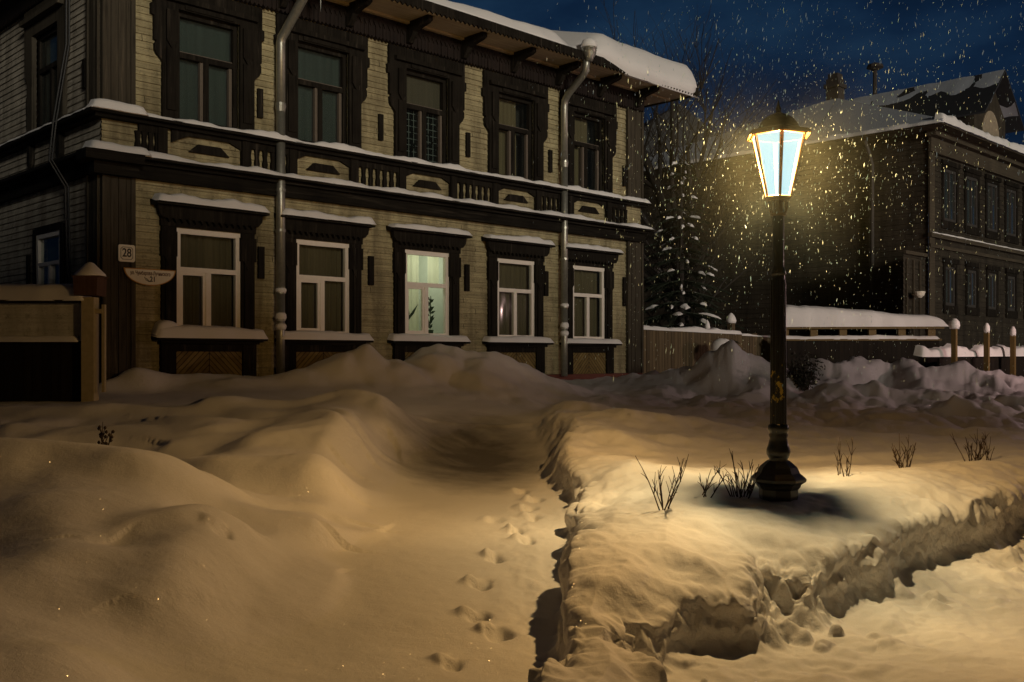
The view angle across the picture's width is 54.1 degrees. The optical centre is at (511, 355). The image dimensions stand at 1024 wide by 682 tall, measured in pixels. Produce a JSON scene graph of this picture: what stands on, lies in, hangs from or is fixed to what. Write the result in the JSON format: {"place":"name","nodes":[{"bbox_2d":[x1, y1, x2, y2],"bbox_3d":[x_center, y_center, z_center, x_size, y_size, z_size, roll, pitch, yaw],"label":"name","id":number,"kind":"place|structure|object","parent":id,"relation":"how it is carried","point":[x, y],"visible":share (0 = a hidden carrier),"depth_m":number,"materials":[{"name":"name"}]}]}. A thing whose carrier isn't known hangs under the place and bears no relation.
{"place":"outdoors","nodes":[
{"label":"outdoors","id":0,"kind":"place"},
{"bbox_2d":[0,340,1023,681],"bbox_3d":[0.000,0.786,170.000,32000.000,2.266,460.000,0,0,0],"label":"snow ground","id":1,"kind":"structure","parent":0,"point":[436,512],"depth_m":7.10,"materials":[{"name":"white snow"}]},
{"bbox_2d":[0,284,88,401],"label":"snowy gate","id":2,"kind":"structure","parent":1,"relation":"on","point":[40,342],"depth_m":13.80,"materials":[{"name":"black wood"}]},
{"bbox_2d":[71,262,108,401],"bbox_3d":[-5.790,-0.182,13.750,0.420,2.205,0.409,0,0,0],"label":"gate post","id":3,"kind":"object","parent":1,"relation":"on","point":[90,279],"visible":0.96,"depth_m":13.66,"materials":[{"name":"paint"}]},
{"bbox_2d":[97,422,114,444],"bbox_3d":[-2.980,0.619,7.309,0.159,0.265,0.177,0,0,0],"label":"twig shrub","id":4,"kind":"object","parent":1,"relation":"on","point":[101,436],"visible":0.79,"depth_m":7.29,"materials":[{"name":"brown plant"}]},
{"bbox_2d":[0,0,698,382],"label":"wooden house","id":5,"kind":"structure","parent":1,"relation":"on","point":[278,186],"depth_m":18.36,"materials":[{"name":"beige wood"}]},
{"bbox_2d":[19,0,69,131],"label":"window","id":6,"kind":"structure","parent":5,"relation":"in","point":[48,14],"depth_m":17.16,"materials":[{"name":"brown wood"}]},
{"bbox_2d":[32,222,65,284],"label":"window","id":7,"kind":"structure","parent":5,"relation":"in","point":[55,232],"depth_m":17.03,"materials":[{"name":"brown paint"}]},
{"bbox_2d":[118,244,134,261],"bbox_3d":[-5.986,-1.590,15.561,0.264,0.264,0.029,0,0,-45],"label":"house number sign","id":8,"kind":"object","parent":5,"relation":"attached to","point":[126,253],"visible":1,"depth_m":15.55,"materials":[{"name":"white metal"}]},
{"bbox_2d":[123,267,175,285],"bbox_3d":[-5.714,-1.237,15.819,0.850,0.262,0.025,0,0,-45],"label":"street name sign","id":9,"kind":"object","parent":5,"relation":"attached to","point":[151,277],"visible":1,"depth_m":15.80,"materials":[{"name":"white metal"}]},
{"bbox_2d":[149,0,263,129],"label":"window","id":10,"kind":"structure","parent":5,"relation":"in","point":[197,53],"depth_m":16.74,"materials":[{"name":"brown wood"}]},
{"bbox_2d":[150,193,269,375],"bbox_3d":[-5.007,-1.112,16.597,2.000,3.064,0.499,0,0,-45],"label":"window","id":11,"kind":"structure","parent":5,"relation":"in","point":[208,305],"depth_m":16.62,"materials":[{"name":"white paint"}]},
{"bbox_2d":[273,13,369,148],"bbox_3d":[-3.574,-4.790,18.335,2.024,2.380,0.670,0,0,-45],"label":"window","id":12,"kind":"structure","parent":5,"relation":"in","point":[315,63],"depth_m":18.34,"materials":[{"name":"brown wood"}]},
{"bbox_2d":[274,208,375,371],"bbox_3d":[-3.412,-1.097,18.171,2.000,3.034,0.502,0,0,-45],"label":"window","id":13,"kind":"structure","parent":5,"relation":"in","point":[323,280],"depth_m":18.21,"materials":[{"name":"white paint"}]},
{"bbox_2d":[385,44,465,164],"bbox_3d":[-1.831,-4.790,20.056,2.024,2.380,0.670,0,0,-45],"label":"window","id":14,"kind":"structure","parent":5,"relation":"in","point":[416,90],"depth_m":20.01,"materials":[{"name":"brown wood"}]},
{"bbox_2d":[386,223,472,360],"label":"window","id":15,"kind":"structure","parent":5,"relation":"in","point":[426,285],"depth_m":19.99,"materials":[{"name":"white paint"}]},
{"bbox_2d":[481,70,549,180],"bbox_3d":[-0.059,-4.790,21.805,2.024,2.380,0.670,0,0,-45],"label":"window","id":16,"kind":"structure","parent":5,"relation":"in","point":[503,96],"depth_m":21.79,"materials":[{"name":"brown wood"}]},
{"bbox_2d":[481,234,555,373],"bbox_3d":[0.100,-1.099,21.644,2.000,3.037,0.493,0,0,-45],"label":"window","id":17,"kind":"structure","parent":5,"relation":"in","point":[507,311],"depth_m":21.74,"materials":[{"name":"brown paint"}]},
{"bbox_2d":[558,91,617,192],"bbox_3d":[1.642,-4.790,23.483,2.024,2.380,0.670,0,0,-45],"label":"window","id":18,"kind":"structure","parent":5,"relation":"in","point":[581,151],"depth_m":23.62,"materials":[{"name":"brown wood"}]},
{"bbox_2d":[559,243,623,373],"bbox_3d":[1.802,-1.084,23.322,2.000,3.008,0.509,0,0,-45],"label":"window","id":19,"kind":"structure","parent":5,"relation":"in","point":[583,303],"depth_m":23.45,"materials":[{"name":"brown paint"}]},
{"bbox_2d":[635,454,688,509],"bbox_3d":[1.098,0.955,7.252,0.365,0.489,0.251,0,0,20],"label":"twig shrub","id":20,"kind":"object","parent":1,"relation":"on","point":[674,489],"visible":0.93,"depth_m":7.22,"materials":[{"name":"brown plant"}]},
{"bbox_2d":[644,103,716,156],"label":"cottage","id":21,"kind":"structure","parent":1,"relation":"on","point":[700,133],"depth_m":46.08,"materials":[{"name":"black"}]},
{"bbox_2d":[592,0,781,323],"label":"bare tree","id":22,"kind":"object","parent":1,"relation":"on","point":[654,179],"visible":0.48,"depth_m":31.88,"materials":[{"name":"brown plant"}]},
{"bbox_2d":[644,152,744,343],"bbox_3d":[5.087,-2.500,29.657,4.035,7.000,3.822,0,0,0],"label":"spruce tree","id":23,"kind":"object","parent":1,"relation":"on","point":[680,293],"visible":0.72,"depth_m":29.44,"materials":[{"name":"green plant"}]},
{"bbox_2d":[642,172,762,325],"bbox_3d":[5.000,-2.365,30.258,5.004,6.578,4.295,0,0,15],"label":"bare tree","id":24,"kind":"object","parent":1,"relation":"on","point":[706,250],"visible":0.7,"depth_m":30.23,"materials":[{"name":"brown plant"}]},
{"bbox_2d":[642,325,769,373],"bbox_3d":[5.487,0.126,27.431,7.018,1.848,0.217,0,0,-45],"label":"plank fence","id":25,"kind":"object","parent":1,"relation":"on","point":[685,353],"visible":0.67,"depth_m":26.48,"materials":[{"name":"brown wood"}]},
{"bbox_2d":[704,320,709,328],"bbox_3d":[5.376,-0.120,27.573,0.161,1.740,0.161,0,0,-45],"label":"fence finial","id":26,"kind":"object","parent":25,"relation":"on","point":[707,325],"visible":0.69,"depth_m":27.52,"materials":[{"name":"grey wood"}]},
{"bbox_2d":[726,313,735,329],"bbox_3d":[6.209,-0.235,28.395,0.299,1.970,0.299,0,0,-45],"label":"fence finial","id":27,"kind":"object","parent":25,"relation":"on","point":[731,319],"visible":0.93,"depth_m":28.32,"materials":[{"name":"grey wood"}]},
{"bbox_2d":[698,465,727,497],"bbox_3d":[1.567,1.016,7.865,0.238,0.341,0.140,0,0,0],"label":"twig shrub","id":28,"kind":"object","parent":1,"relation":"on","point":[705,490],"visible":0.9,"depth_m":7.83,"materials":[{"name":"brown plant"}]},
{"bbox_2d":[711,338,728,350],"bbox_3d":[5.518,0.150,26.223,0.694,1.200,0.512,0,0,-45],"label":"stump post","id":29,"kind":"object","parent":1,"relation":"on","point":[716,344],"visible":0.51,"depth_m":26.01,"materials":[{"name":"grey wood"}]},
{"bbox_2d":[715,449,758,498],"bbox_3d":[1.795,0.967,7.948,0.331,0.478,0.218,0,0,-21],"label":"twig shrub","id":30,"kind":"object","parent":1,"relation":"on","point":[749,488],"visible":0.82,"depth_m":7.93,"materials":[{"name":"brown plant"}]},
{"bbox_2d":[641,89,854,290],"bbox_3d":[7.056,-4.809,36.291,9.500,11.470,6.336,0,0,0],"label":"bare tree","id":31,"kind":"object","parent":1,"relation":"on","point":[668,151],"visible":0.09,"depth_m":36.25,"materials":[{"name":"brown plant"}]},
{"bbox_2d":[746,100,811,501],"bbox_3d":[2.100,-0.207,7.900,0.504,3.615,0.539,0,0,0],"label":"street lamp","id":32,"kind":"object","parent":1,"relation":"on","point":[778,477],"visible":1,"depth_m":7.83,"materials":[{"name":"black metal"}]},
{"bbox_2d":[786,352,825,390],"bbox_3d":[6.098,0.404,21.046,0.884,1.007,1.193,0,0,0],"label":"evergreen shrub","id":33,"kind":"object","parent":1,"relation":"on","point":[803,373],"visible":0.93,"depth_m":20.84,"materials":[{"name":"green plant"}]},
{"bbox_2d":[640,62,1023,349],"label":"dark house","id":34,"kind":"structure","parent":1,"relation":"on","point":[908,273],"depth_m":32.61,"materials":[{"name":"brown wood"}]},
{"bbox_2d":[940,159,960,231],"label":"window","id":35,"kind":"structure","parent":34,"relation":"in","point":[953,224],"depth_m":31.16,"materials":[{"name":"brown wood"}]},
{"bbox_2d":[942,257,958,313],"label":"window","id":36,"kind":"structure","parent":34,"relation":"in","point":[952,308],"depth_m":31.08,"materials":[{"name":"brown wood"}]},
{"bbox_2d":[963,166,981,235],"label":"window","id":37,"kind":"structure","parent":34,"relation":"in","point":[972,175],"depth_m":32.38,"materials":[{"name":"brown wood"}]},
{"bbox_2d":[964,261,980,315],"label":"window","id":38,"kind":"structure","parent":34,"relation":"in","point":[971,268],"depth_m":32.31,"materials":[{"name":"brown wood"}]},
{"bbox_2d":[984,173,1001,240],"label":"window","id":39,"kind":"structure","parent":34,"relation":"in","point":[990,182],"depth_m":33.59,"materials":[{"name":"brown wood"}]},
{"bbox_2d":[985,265,1000,316],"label":"window","id":40,"kind":"structure","parent":34,"relation":"in","point":[991,271],"depth_m":33.54,"materials":[{"name":"brown wood"}]},
{"bbox_2d":[1004,180,1019,244],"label":"window","id":41,"kind":"structure","parent":34,"relation":"in","point":[1013,238],"depth_m":34.78,"materials":[{"name":"brown wood"}]},
{"bbox_2d":[1005,268,1018,318],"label":"window","id":42,"kind":"structure","parent":34,"relation":"in","point":[1011,274],"depth_m":34.76,"materials":[{"name":"brown wood"}]},
{"bbox_2d":[1022,186,1023,245],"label":"window","id":43,"kind":"structure","parent":34,"relation":"in","point":[1022,186],"depth_m":35.53,"materials":[{"name":"brown wood"}]},
{"bbox_2d":[1023,271,1023,318],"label":"window","id":44,"kind":"structure","parent":34,"relation":"in","point":[1023,271],"depth_m":35.61,"materials":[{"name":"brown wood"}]},
{"bbox_2d":[834,437,855,476],"bbox_3d":[2.964,0.939,9.019,0.197,0.434,0.164,0,0,-19],"label":"twig shrub","id":45,"kind":"object","parent":1,"relation":"on","point":[847,467],"visible":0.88,"depth_m":8.98,"materials":[{"name":"brown plant"}]},
{"bbox_2d":[786,305,947,367],"bbox_3d":[9.796,-0.182,28.243,4.680,2.563,0.561,0,0,6],"label":"fence","id":46,"kind":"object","parent":1,"relation":"on","point":[883,348],"depth_m":28.12,"materials":[{"name":"black wood"}]},
{"bbox_2d":[891,433,915,467],"bbox_3d":[3.750,0.953,9.593,0.223,0.420,0.300,0,0,17],"label":"twig shrub","id":47,"kind":"object","parent":1,"relation":"on","point":[897,462],"visible":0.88,"depth_m":9.57,"materials":[{"name":"brown plant"}]},
{"bbox_2d":[948,318,959,362],"bbox_3d":[10.550,0.155,23.900,0.260,2.090,0.260,0,0,-45],"label":"fence post","id":48,"kind":"object","parent":1,"relation":"on","point":[954,325],"visible":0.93,"depth_m":23.86,"materials":[{"name":"yellow paint"}]},
{"bbox_2d":[913,343,1023,376],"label":"rail fence","id":49,"kind":"object","parent":1,"relation":"on","point":[1000,358],"visible":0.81,"depth_m":25.27,"materials":[{"name":"white wood"}]},
{"bbox_2d":[950,429,987,460],"bbox_3d":[4.627,0.936,10.062,0.374,0.428,0.304,0,0,0],"label":"twig shrub","id":50,"kind":"object","parent":1,"relation":"on","point":[977,457],"visible":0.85,"depth_m":10.08,"materials":[{"name":"brown plant"}]},
{"bbox_2d":[983,323,989,371],"bbox_3d":[11.750,0.195,24.800,0.150,2.010,0.150,0,0,-45],"label":"fence post","id":51,"kind":"object","parent":1,"relation":"on","point":[986,329],"visible":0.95,"depth_m":24.75,"materials":[{"name":"yellow paint"}]},
{"bbox_2d":[981,434,994,460],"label":"twig shrub","id":52,"kind":"object","parent":1,"relation":"on","point":[988,452],"visible":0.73,"depth_m":10.62,"materials":[{"name":"brown plant"}]},
{"bbox_2d":[1010,326,1015,375],"bbox_3d":[12.800,0.225,25.600,0.150,1.950,0.150,0,0,-45],"label":"fence post","id":53,"kind":"object","parent":1,"relation":"on","point":[1012,350],"visible":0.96,"depth_m":25.56,"materials":[{"name":"yellow paint"}]},
{"bbox_2d":[448,0,1023,307],"label":"sky","id":54,"kind":"structure","parent":0,"point":[981,36],"materials":[{"name":"blue"}]},
{"bbox_2d":[510,0,1023,413],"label":"falling snow","id":55,"kind":"structure","parent":0,"point":[813,150],"depth_m":9.05,"materials":[{"name":"white snow"}]}
]}

